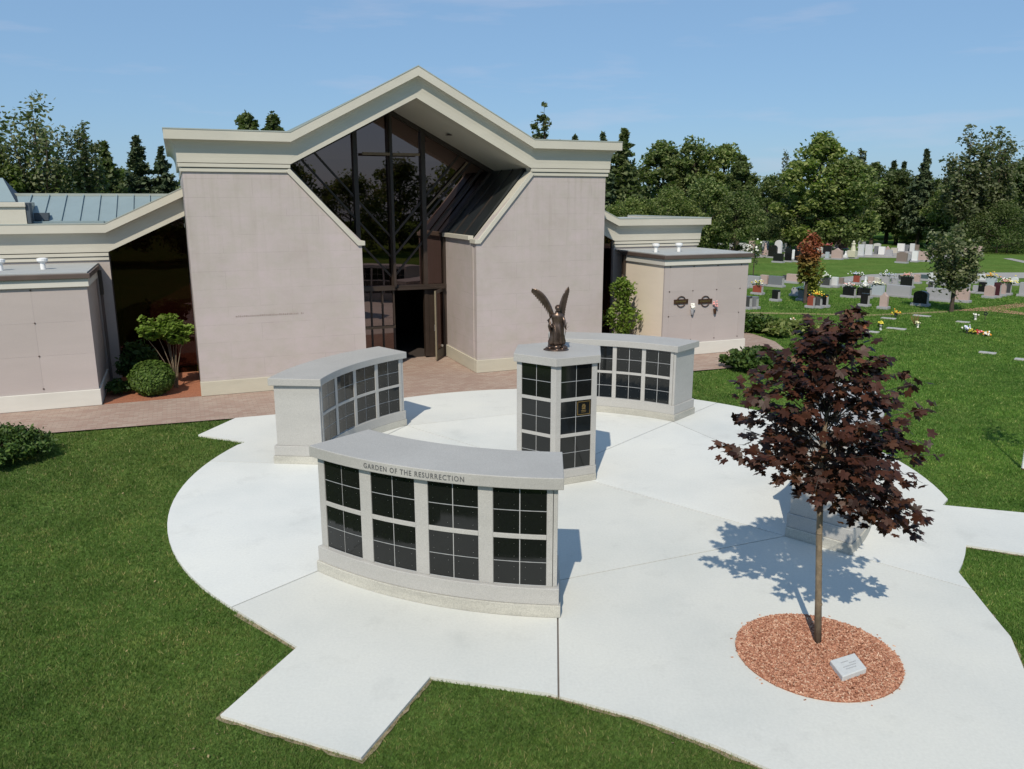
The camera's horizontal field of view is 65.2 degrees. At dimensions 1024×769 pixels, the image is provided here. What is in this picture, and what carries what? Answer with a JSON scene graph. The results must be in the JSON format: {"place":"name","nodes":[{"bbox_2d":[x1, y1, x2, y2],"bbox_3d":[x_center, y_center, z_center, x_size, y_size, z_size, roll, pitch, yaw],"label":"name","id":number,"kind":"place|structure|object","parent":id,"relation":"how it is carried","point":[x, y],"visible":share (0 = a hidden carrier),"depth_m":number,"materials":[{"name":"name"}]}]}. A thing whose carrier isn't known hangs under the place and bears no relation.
{"place":"outdoors","nodes":[
{"label":"outdoors","id":0,"kind":"place"},
{"bbox_2d":[0,332,783,432],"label":"brick path","id":1,"kind":"structure","parent":0,"point":[427,375],"depth_m":20.21,"materials":[{"name":"brick"}]},
{"bbox_2d":[615,247,753,354],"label":"crypt pavilion","id":2,"kind":"structure","parent":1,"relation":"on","point":[664,278],"depth_m":26.45,"materials":[{"name":"stone"}]},
{"bbox_2d":[0,225,1023,768],"bbox_3d":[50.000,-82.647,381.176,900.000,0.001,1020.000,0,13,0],"label":"lawn ground","id":3,"kind":"structure","parent":0,"point":[994,261],"depth_m":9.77,"materials":[{"name":"plant"}]},
{"bbox_2d":[0,154,33,192],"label":"broadleaf tree","id":4,"kind":"object","parent":3,"relation":"on","point":[6,170],"visible":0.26,"depth_m":64.90,"materials":[{"name":"green plant"}]},
{"bbox_2d":[0,422,57,466],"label":"juniper","id":5,"kind":"object","parent":3,"relation":"on","point":[17,442],"visible":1,"depth_m":15.78,"materials":[{"name":"green plant"}]},
{"bbox_2d":[0,90,92,192],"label":"poplar tree","id":6,"kind":"object","parent":3,"relation":"on","point":[37,176],"visible":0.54,"depth_m":66.73,"materials":[{"name":"green plant"}]},
{"bbox_2d":[0,263,112,412],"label":"crypt pavilion","id":7,"kind":"structure","parent":3,"relation":"on","point":[52,352],"depth_m":19.39,"materials":[{"name":"stone"}]},
{"bbox_2d":[61,120,110,192],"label":"poplar tree","id":8,"kind":"object","parent":3,"relation":"on","point":[92,148],"visible":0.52,"depth_m":70.30,"materials":[{"name":"green plant"}]},
{"bbox_2d":[0,178,197,378],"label":"mausoleum wing","id":9,"kind":"structure","parent":3,"relation":"on","point":[134,246],"depth_m":22.66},
{"bbox_2d":[94,140,130,193],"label":"spruce tree","id":10,"kind":"object","parent":3,"relation":"on","point":[111,172],"visible":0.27,"depth_m":78.02,"materials":[{"name":"green plant"}]},
{"bbox_2d":[118,135,160,193],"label":"spruce tree","id":11,"kind":"object","parent":3,"relation":"on","point":[138,179],"visible":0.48,"depth_m":81.95,"materials":[{"name":"green plant"}]},
{"bbox_2d":[103,371,200,403],"bbox_3d":[-9.819,0.069,22.027,2.320,0.050,3.280,-5,14,-22],"label":"mulch bed","id":12,"kind":"object","parent":3,"relation":"on","point":[189,384],"visible":0.57,"depth_m":21.18,"materials":[{"name":"soil"}]},
{"bbox_2d":[104,378,133,393],"bbox_3d":[-10.339,0.032,21.081,0.751,0.486,0.704,-11,17,-39],"label":"fern bush","id":13,"kind":"object","parent":12,"relation":"on","point":[119,386],"visible":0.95,"depth_m":20.90,"materials":[{"name":"green plant"}]},
{"bbox_2d":[112,339,158,376],"bbox_3d":[-10.396,-0.626,22.215,1.249,1.255,1.185,0,13,0],"label":"fern bush","id":14,"kind":"object","parent":12,"relation":"on","point":[129,361],"visible":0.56,"depth_m":21.97,"materials":[{"name":"green plant"}]},
{"bbox_2d":[126,359,175,395],"bbox_3d":[-9.431,-0.180,20.977,1.134,0.977,1.132,7,15,27],"label":"boxwood","id":15,"kind":"object","parent":12,"relation":"on","point":[152,377],"visible":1,"depth_m":20.65,"materials":[{"name":"green plant"}]},
{"bbox_2d":[135,313,193,387],"bbox_3d":[-9.310,-0.908,21.640,1.463,2.060,1.432,-5,14,-22],"label":"viburnum","id":16,"kind":"object","parent":12,"relation":"on","point":[168,325],"visible":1,"depth_m":21.34,"materials":[{"name":"green plant"}]},
{"bbox_2d":[147,145,179,193],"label":"spruce tree","id":17,"kind":"object","parent":3,"relation":"on","point":[167,184],"visible":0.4,"depth_m":82.14,"materials":[{"name":"green plant"}]},
{"bbox_2d":[234,109,259,129],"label":"broadleaf tree","id":18,"kind":"object","parent":3,"relation":"on","point":[245,120],"visible":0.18,"depth_m":87.40,"materials":[{"name":"green plant"}]},
{"bbox_2d":[260,111,284,130],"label":"broadleaf tree","id":19,"kind":"object","parent":3,"relation":"on","point":[273,121],"visible":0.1,"depth_m":87.87,"materials":[{"name":"green plant"}]},
{"bbox_2d":[162,65,622,395],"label":"chapel","id":20,"kind":"structure","parent":3,"relation":"on","point":[417,211],"depth_m":23.30,"materials":[{"name":"stone"}]},
{"bbox_2d":[428,288,444,355],"bbox_3d":[-2.472,-2.013,25.996,0.575,2.190,0.045,-5,14,-22],"label":"door","id":21,"kind":"structure","parent":20,"relation":"in","point":[430,291],"depth_m":25.93,"materials":[{"name":"brown metal"}]},
{"bbox_2d":[434,288,444,359],"bbox_3d":[-2.350,-1.948,25.671,0.119,2.210,0.971,2,13,10],"label":"door","id":22,"kind":"structure","parent":20,"relation":"in","point":[438,294],"depth_m":25.58,"materials":[{"name":"brown metal"}]},
{"bbox_2d":[530,101,560,139],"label":"poplar tree","id":23,"kind":"object","parent":3,"relation":"on","point":[544,118],"visible":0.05,"depth_m":81.34,"materials":[{"name":"green plant"}]},
{"bbox_2d":[72,175,1023,240],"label":"wood","id":24,"kind":"object","parent":3,"relation":"on","point":[748,238],"visible":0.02,"depth_m":103.25,"materials":[{"name":"green plant"}]},
{"bbox_2d":[599,131,616,210],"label":"spruce tree","id":25,"kind":"object","parent":3,"relation":"on","point":[610,197],"visible":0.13,"depth_m":90.82,"materials":[{"name":"green plant"}]},
{"bbox_2d":[216,547,1023,768],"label":"soil edge","id":26,"kind":"object","parent":3,"relation":"on","point":[378,743],"visible":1,"depth_m":7.82,"materials":[{"name":"soil"}]},
{"bbox_2d":[606,194,654,216],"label":"broadleaf tree","id":27,"kind":"object","parent":3,"relation":"on","point":[617,208],"visible":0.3,"depth_m":71.28,"materials":[{"name":"green plant"}]},
{"bbox_2d":[608,127,657,214],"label":"spruce tree","id":28,"kind":"object","parent":3,"relation":"on","point":[626,173],"visible":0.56,"depth_m":92.48,"materials":[{"name":"green plant"}]},
{"bbox_2d":[602,211,711,332],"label":"mausoleum wing","id":29,"kind":"structure","parent":3,"relation":"on","point":[637,231],"depth_m":28.55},
{"bbox_2d":[634,139,691,215],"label":"broadleaf tree","id":30,"kind":"object","parent":3,"relation":"on","point":[663,151],"visible":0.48,"depth_m":94.18,"materials":[{"name":"green plant"}]},
{"bbox_2d":[639,186,707,247],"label":"broadleaf tree","id":31,"kind":"object","parent":3,"relation":"on","point":[668,198],"visible":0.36,"depth_m":71.18,"materials":[{"name":"green plant"}]},
{"bbox_2d":[654,134,719,218],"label":"broadleaf tree","id":32,"kind":"object","parent":3,"relation":"on","point":[702,153],"visible":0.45,"depth_m":93.11,"materials":[{"name":"green plant"}]},
{"bbox_2d":[671,176,742,249],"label":"broadleaf tree","id":33,"kind":"object","parent":3,"relation":"on","point":[703,191],"visible":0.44,"depth_m":72.25,"materials":[{"name":"green plant"}]},
{"bbox_2d":[696,142,757,215],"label":"broadleaf tree","id":34,"kind":"object","parent":3,"relation":"on","point":[727,154],"visible":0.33,"depth_m":91.87,"materials":[{"name":"green plant"}]},
{"bbox_2d":[704,190,769,250],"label":"broadleaf tree","id":35,"kind":"object","parent":3,"relation":"on","point":[747,218],"visible":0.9,"depth_m":71.12,"materials":[{"name":"green plant"}]},
{"bbox_2d":[721,154,761,244],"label":"broadleaf tree","id":36,"kind":"object","parent":3,"relation":"on","point":[740,171],"visible":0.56,"depth_m":88.54,"materials":[{"name":"green plant"}]},
{"bbox_2d":[747,275,760,287],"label":"headstone","id":37,"kind":"object","parent":3,"relation":"on","point":[751,278],"visible":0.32,"depth_m":47.00,"materials":[{"name":"grey stone"}]},
{"bbox_2d":[716,344,794,372],"bbox_3d":[7.471,-0.802,24.264,2.071,0.775,1.961,-5,14,-20],"label":"juniper","id":38,"kind":"object","parent":3,"relation":"on","point":[747,358],"visible":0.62,"depth_m":23.87,"materials":[{"name":"green plant"}]},
{"bbox_2d":[752,296,760,309],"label":"headstone","id":39,"kind":"object","parent":3,"relation":"on","point":[755,301],"visible":0.92,"depth_m":37.82,"materials":[{"name":"stone"}]},
{"bbox_2d":[745,238,767,275],"bbox_3d":[16.266,-8.464,53.223,2.119,2.676,1.185,0,13,0],"label":"young tree","id":40,"kind":"object","parent":3,"relation":"on","point":[756,250],"visible":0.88,"depth_m":53.01,"materials":[{"name":"green plant"}]},
{"bbox_2d":[750,285,764,294],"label":"headstone","id":41,"kind":"object","parent":3,"relation":"on","point":[757,289],"visible":1,"depth_m":43.64,"materials":[{"name":"red stone"}]},
{"bbox_2d":[744,312,778,331],"bbox_3d":[9.642,-2.493,31.688,2.643,0.741,2.424,0,13,0],"label":"juniper","id":42,"kind":"object","parent":3,"relation":"on","point":[753,322],"visible":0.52,"depth_m":30.95,"materials":[{"name":"green plant"}]},
{"bbox_2d":[742,172,789,240],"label":"broadleaf tree","id":43,"kind":"object","parent":3,"relation":"on","point":[768,183],"visible":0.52,"depth_m":84.67,"materials":[{"name":"green plant"}]},
{"bbox_2d":[766,245,777,257],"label":"headstone","id":44,"kind":"object","parent":3,"relation":"on","point":[772,249],"visible":0.85,"depth_m":71.34,"materials":[{"name":"black stone"}]},
{"bbox_2d":[769,289,781,301],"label":"headstone","id":45,"kind":"object","parent":3,"relation":"on","point":[775,295],"visible":1,"depth_m":40.73,"materials":[{"name":"black stone"}]},
{"bbox_2d":[766,275,785,287],"bbox_3d":[15.718,-6.135,47.640,0.423,0.644,1.054,-12,17,-41],"label":"headstone","id":46,"kind":"object","parent":3,"relation":"on","point":[775,281],"visible":0.99,"depth_m":47.49,"materials":[{"name":"stone"}]},
{"bbox_2d":[771,253,784,262],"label":"headstone","id":47,"kind":"object","parent":3,"relation":"on","point":[778,257],"visible":1,"depth_m":65.97,"materials":[{"name":"black stone"}]},
{"bbox_2d":[773,151,791,234],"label":"poplar tree","id":48,"kind":"object","parent":3,"relation":"on","point":[785,162],"visible":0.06,"depth_m":86.97,"materials":[{"name":"green plant"}]},
{"bbox_2d":[755,196,810,247],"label":"broadleaf tree","id":49,"kind":"object","parent":3,"relation":"on","point":[772,230],"visible":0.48,"depth_m":78.96,"materials":[{"name":"green plant"}]},
{"bbox_2d":[784,248,792,261],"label":"headstone","id":50,"kind":"object","parent":3,"relation":"on","point":[788,255],"visible":0.89,"depth_m":66.54,"materials":[{"name":"black stone"}]},
{"bbox_2d":[761,318,821,336],"bbox_3d":[10.669,-2.197,30.583,2.603,0.660,2.304,0,13,0],"label":"juniper","id":51,"kind":"object","parent":3,"relation":"on","point":[784,327],"visible":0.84,"depth_m":30.06,"materials":[{"name":"green plant"}]},
{"bbox_2d":[784,274,798,283],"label":"headstone","id":52,"kind":"object","parent":3,"relation":"on","point":[791,278],"visible":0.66,"depth_m":49.61,"materials":[{"name":"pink stone"}]},
{"bbox_2d":[795,230,822,302],"bbox_3d":[14.646,-5.853,39.733,1.313,3.665,1.435,-1,13,-3],"label":"young tree","id":53,"kind":"object","parent":3,"relation":"on","point":[809,256],"visible":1,"depth_m":39.38,"materials":[{"name":"red plant"}]},
{"bbox_2d":[804,295,816,308],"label":"headstone","id":54,"kind":"object","parent":3,"relation":"on","point":[811,301],"visible":0.98,"depth_m":38.20,"materials":[{"name":"red stone"}]},
{"bbox_2d":[807,262,825,295],"bbox_3d":[15.039,-5.152,39.800,1.035,2.269,0.860,4,14,19],"label":"young tree","id":55,"kind":"object","parent":3,"relation":"on","point":[812,285],"visible":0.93,"depth_m":39.67,"materials":[{"name":"green plant"}]},
{"bbox_2d":[768,130,868,245],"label":"broadleaf tree","id":56,"kind":"object","parent":3,"relation":"on","point":[822,149],"visible":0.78,"depth_m":75.87,"materials":[{"name":"green plant"}]},
{"bbox_2d":[819,277,832,287],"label":"headstone","id":57,"kind":"object","parent":3,"relation":"on","point":[827,283],"visible":0.93,"depth_m":47.23,"materials":[{"name":"stone"}]},
{"bbox_2d":[831,248,843,259],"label":"headstone","id":58,"kind":"object","parent":3,"relation":"on","point":[836,253],"visible":1,"depth_m":69.42,"materials":[{"name":"pink stone"}]},
{"bbox_2d":[803,155,887,249],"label":"broadleaf tree","id":59,"kind":"object","parent":3,"relation":"on","point":[866,223],"visible":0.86,"depth_m":74.59,"materials":[{"name":"green plant"}]},
{"bbox_2d":[745,311,947,315],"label":"worn grass walk","id":60,"kind":"structure","parent":3,"relation":"on","point":[839,314],"depth_m":36.39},
{"bbox_2d":[840,286,856,298],"bbox_3d":[17.839,-4.880,42.351,0.400,0.574,0.784,-11,17,-40],"label":"headstone","id":61,"kind":"object","parent":3,"relation":"on","point":[849,292],"visible":0.99,"depth_m":42.23,"materials":[{"name":"black stone"}]},
{"bbox_2d":[753,252,949,258],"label":"cemetery lane","id":62,"kind":"structure","parent":3,"relation":"on","point":[876,256],"depth_m":73.18,"materials":[{"name":"asphalt"}]},
{"bbox_2d":[848,241,858,258],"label":"headstone","id":63,"kind":"object","parent":3,"relation":"on","point":[852,253],"visible":0.99,"depth_m":70.58,"materials":[{"name":"beige stone"}]},
{"bbox_2d":[849,148,866,247],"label":"poplar tree","id":64,"kind":"object","parent":3,"relation":"on","point":[861,156],"visible":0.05,"depth_m":85.06,"materials":[{"name":"green plant"}]},
{"bbox_2d":[856,287,872,298],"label":"headstone","id":65,"kind":"object","parent":3,"relation":"on","point":[860,290],"visible":0.77,"depth_m":42.03,"materials":[{"name":"black stone"}]},
{"bbox_2d":[858,293,871,306],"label":"headstone","id":66,"kind":"object","parent":3,"relation":"on","point":[865,300],"visible":0.94,"depth_m":38.74,"materials":[{"name":"black stone"}]},
{"bbox_2d":[864,244,872,256],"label":"headstone","id":67,"kind":"object","parent":3,"relation":"on","point":[868,249],"visible":0.93,"depth_m":73.26,"materials":[{"name":"stone"}]},
{"bbox_2d":[849,161,903,243],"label":"broadleaf tree","id":68,"kind":"object","parent":3,"relation":"on","point":[887,176],"visible":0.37,"depth_m":90.67,"materials":[{"name":"green plant"}]},
{"bbox_2d":[870,285,884,297],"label":"headstone","id":69,"kind":"object","parent":3,"relation":"on","point":[878,291],"visible":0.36,"depth_m":42.43,"materials":[{"name":"grey stone"}]},
{"bbox_2d":[876,292,890,309],"bbox_3d":[17.620,-3.970,37.907,0.376,0.795,0.510,-12,18,-42],"label":"headstone","id":70,"kind":"object","parent":3,"relation":"on","point":[884,301],"visible":0.98,"depth_m":37.83,"materials":[{"name":"pink stone"}]},
{"bbox_2d":[879,159,902,243],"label":"spruce tree","id":71,"kind":"object","parent":3,"relation":"on","point":[894,165],"visible":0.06,"depth_m":93.90,"materials":[{"name":"green plant"}]},
{"bbox_2d":[872,167,915,244],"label":"broadleaf tree","id":72,"kind":"object","parent":3,"relation":"on","point":[904,178],"visible":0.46,"depth_m":90.64,"materials":[{"name":"green plant"}]},
{"bbox_2d":[886,284,912,298],"bbox_3d":[20.566,-4.962,42.569,0.440,0.635,1.402,-11,17,-39],"label":"headstone","id":73,"kind":"object","parent":3,"relation":"on","point":[901,291],"visible":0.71,"depth_m":42.40,"materials":[{"name":"grey stone"}]},
{"bbox_2d":[894,252,908,263],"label":"headstone","id":74,"kind":"object","parent":3,"relation":"on","point":[901,257],"visible":1,"depth_m":65.45,"materials":[{"name":"brown stone"}]},
{"bbox_2d":[900,277,914,288],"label":"headstone","id":75,"kind":"object","parent":3,"relation":"on","point":[907,281],"visible":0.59,"depth_m":46.93,"materials":[{"name":"black stone"}]},
{"bbox_2d":[891,227,929,244],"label":"broadleaf tree","id":76,"kind":"object","parent":3,"relation":"on","point":[909,241],"visible":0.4,"depth_m":90.39,"materials":[{"name":"green plant"}]},
{"bbox_2d":[910,291,930,306],"bbox_3d":[19.937,-4.200,39.024,0.402,0.742,0.816,-10,17,-38],"label":"headstone","id":77,"kind":"object","parent":3,"relation":"on","point":[921,298],"visible":1,"depth_m":38.90,"materials":[{"name":"black stone"}]},
{"bbox_2d":[894,148,947,244],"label":"spruce tree","id":78,"kind":"object","parent":3,"relation":"on","point":[920,194],"visible":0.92,"depth_m":87.23,"materials":[{"name":"green plant"}]},
{"bbox_2d":[897,177,956,244],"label":"broadleaf tree","id":79,"kind":"object","parent":3,"relation":"on","point":[937,180],"visible":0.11,"depth_m":88.80,"materials":[{"name":"green plant"}]},
{"bbox_2d":[927,287,950,302],"bbox_3d":[21.754,-4.576,40.827,0.439,0.665,1.249,-12,17,-41],"label":"headstone","id":80,"kind":"object","parent":3,"relation":"on","point":[935,296],"visible":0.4,"depth_m":40.67,"materials":[{"name":"grey stone"}]},
{"bbox_2d":[919,221,988,311],"bbox_3d":[20.196,-5.371,36.562,2.803,4.150,2.402,-3,13,-13],"label":"young tree","id":81,"kind":"object","parent":3,"relation":"on","point":[947,271],"visible":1,"depth_m":36.18,"materials":[{"name":"green plant"}]},
{"bbox_2d":[955,288,971,302],"bbox_3d":[22.700,-4.504,40.409,0.407,0.713,0.873,-11,17,-40],"label":"headstone","id":82,"kind":"object","parent":3,"relation":"on","point":[964,297],"visible":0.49,"depth_m":40.23,"materials":[{"name":"pink stone"}]},
{"bbox_2d":[915,181,1013,245],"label":"broadleaf tree","id":83,"kind":"object","parent":3,"relation":"on","point":[935,210],"visible":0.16,"depth_m":84.65,"materials":[{"name":"green plant"}]},
{"bbox_2d":[937,124,1003,236],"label":"poplar tree","id":84,"kind":"object","parent":3,"relation":"on","point":[963,200],"visible":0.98,"depth_m":77.68,"materials":[{"name":"green plant"}]},
{"bbox_2d":[947,198,1023,252],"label":"broadleaf tree","id":85,"kind":"object","parent":3,"relation":"on","point":[1007,209],"visible":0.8,"depth_m":77.13,"materials":[{"name":"green plant"}]},
{"bbox_2d":[981,285,996,298],"bbox_3d":[25.126,-4.883,42.115,0.386,0.685,0.622,-10,17,-38],"label":"headstone","id":86,"kind":"object","parent":3,"relation":"on","point":[989,291],"visible":1,"depth_m":42.01,"materials":[{"name":"pink stone"}]},
{"bbox_2d":[954,303,1023,314],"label":"red gravel walk","id":87,"kind":"structure","parent":3,"relation":"on","point":[998,308],"depth_m":37.93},
{"bbox_2d":[971,125,1023,251],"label":"poplar tree","id":88,"kind":"object","parent":3,"relation":"on","point":[1001,188],"visible":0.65,"depth_m":77.62,"materials":[{"name":"green plant"}]},
{"bbox_2d":[994,282,1002,297],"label":"headstone","id":89,"kind":"object","parent":3,"relation":"on","point":[998,285],"visible":0.68,"depth_m":42.21,"materials":[{"name":"red stone"}]},
{"bbox_2d":[976,218,1023,253],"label":"broadleaf tree","id":90,"kind":"object","parent":3,"relation":"on","point":[1000,229],"visible":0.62,"depth_m":77.74,"materials":[{"name":"green plant"}]},
{"bbox_2d":[978,157,1023,243],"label":"broadleaf tree","id":91,"kind":"object","parent":3,"relation":"on","point":[1020,179],"visible":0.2,"depth_m":82.95,"materials":[{"name":"green plant"}]},
{"bbox_2d":[0,0,1023,196],"label":"sky","id":92,"kind":"structure","parent":0,"point":[892,80],"materials":[{"name":"blue"}]},
{"bbox_2d":[167,389,1023,768],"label":"concrete plaza","id":93,"kind":"structure","parent":0,"point":[681,557],"depth_m":10.08,"materials":[{"name":"concrete"}]},
{"bbox_2d":[267,346,406,463],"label":"columbarium","id":94,"kind":"structure","parent":93,"relation":"on","point":[327,398],"depth_m":16.21,"materials":[{"name":"stone"}]},
{"bbox_2d":[232,609,558,696],"bbox_3d":[1.706,1.865,14.333,14.308,0.001,15.956,-7,15,-27],"label":"joint filler","id":95,"kind":"object","parent":93,"relation":"in","point":[557,653],"visible":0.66,"depth_m":9.12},
{"bbox_2d":[309,429,563,617],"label":"columbarium","id":96,"kind":"structure","parent":93,"relation":"on","point":[473,529],"depth_m":10.00,"materials":[{"name":"stone"}]},
{"bbox_2d":[514,342,600,484],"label":"hexagonal columbarium","id":97,"kind":"structure","parent":93,"relation":"on","point":[556,400],"depth_m":14.28,"materials":[{"name":"stone"}]},
{"bbox_2d":[531,286,568,351],"bbox_3d":[0.691,-1.187,14.511,0.699,1.162,0.379,1,13,3],"label":"angel statue","id":98,"kind":"object","parent":97,"relation":"on","point":[557,340],"visible":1,"depth_m":14.48,"materials":[{"name":"brown metal"}]},
{"bbox_2d":[548,332,698,421],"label":"columbarium","id":99,"kind":"structure","parent":93,"relation":"on","point":[645,376],"depth_m":18.86,"materials":[{"name":"stone"}]},
{"bbox_2d":[736,618,900,702],"bbox_3d":[3.440,3.062,9.038,1.770,0.050,1.770,0,13,0],"label":"mulch circle","id":100,"kind":"object","parent":93,"relation":"in","point":[820,675],"visible":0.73,"depth_m":8.58,"materials":[{"name":"wood"}]},
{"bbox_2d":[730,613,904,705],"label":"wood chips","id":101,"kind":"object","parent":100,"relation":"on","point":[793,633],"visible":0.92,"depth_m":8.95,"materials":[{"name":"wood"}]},
{"bbox_2d":[708,304,944,644],"bbox_3d":[3.453,1.070,8.881,2.201,3.933,2.165,11,17,38],"label":"red maple","id":102,"kind":"object","parent":101,"relation":"on","point":[817,379],"visible":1,"depth_m":8.42,"materials":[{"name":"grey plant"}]},
{"bbox_2d":[830,653,865,680],"bbox_3d":[3.655,3.070,8.697,0.473,0.071,0.287,-6,14,-24],"label":"memorial stone","id":103,"kind":"object","parent":101,"relation":"on","point":[848,667],"visible":1,"depth_m":8.65,"materials":[{"name":"stone"}]},
{"bbox_2d":[785,382,884,554],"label":"columbarium","id":104,"kind":"structure","parent":93,"relation":"on","point":[802,521],"depth_m":11.87,"materials":[{"name":"stone"}]},
{"bbox_2d":[602,276,642,333],"bbox_3d":[3.686,-2.330,26.813,1.595,2.619,1.324,0,13,0],"label":"leafy shrub","id":105,"kind":"object","parent":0,"point":[622,303],"visible":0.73,"depth_m":26.59,"materials":[{"name":"green plant"}]},
{"bbox_2d":[818,272,1023,284],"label":"cemetery road","id":106,"kind":"structure","parent":0,"point":[1012,275],"depth_m":54.76,"materials":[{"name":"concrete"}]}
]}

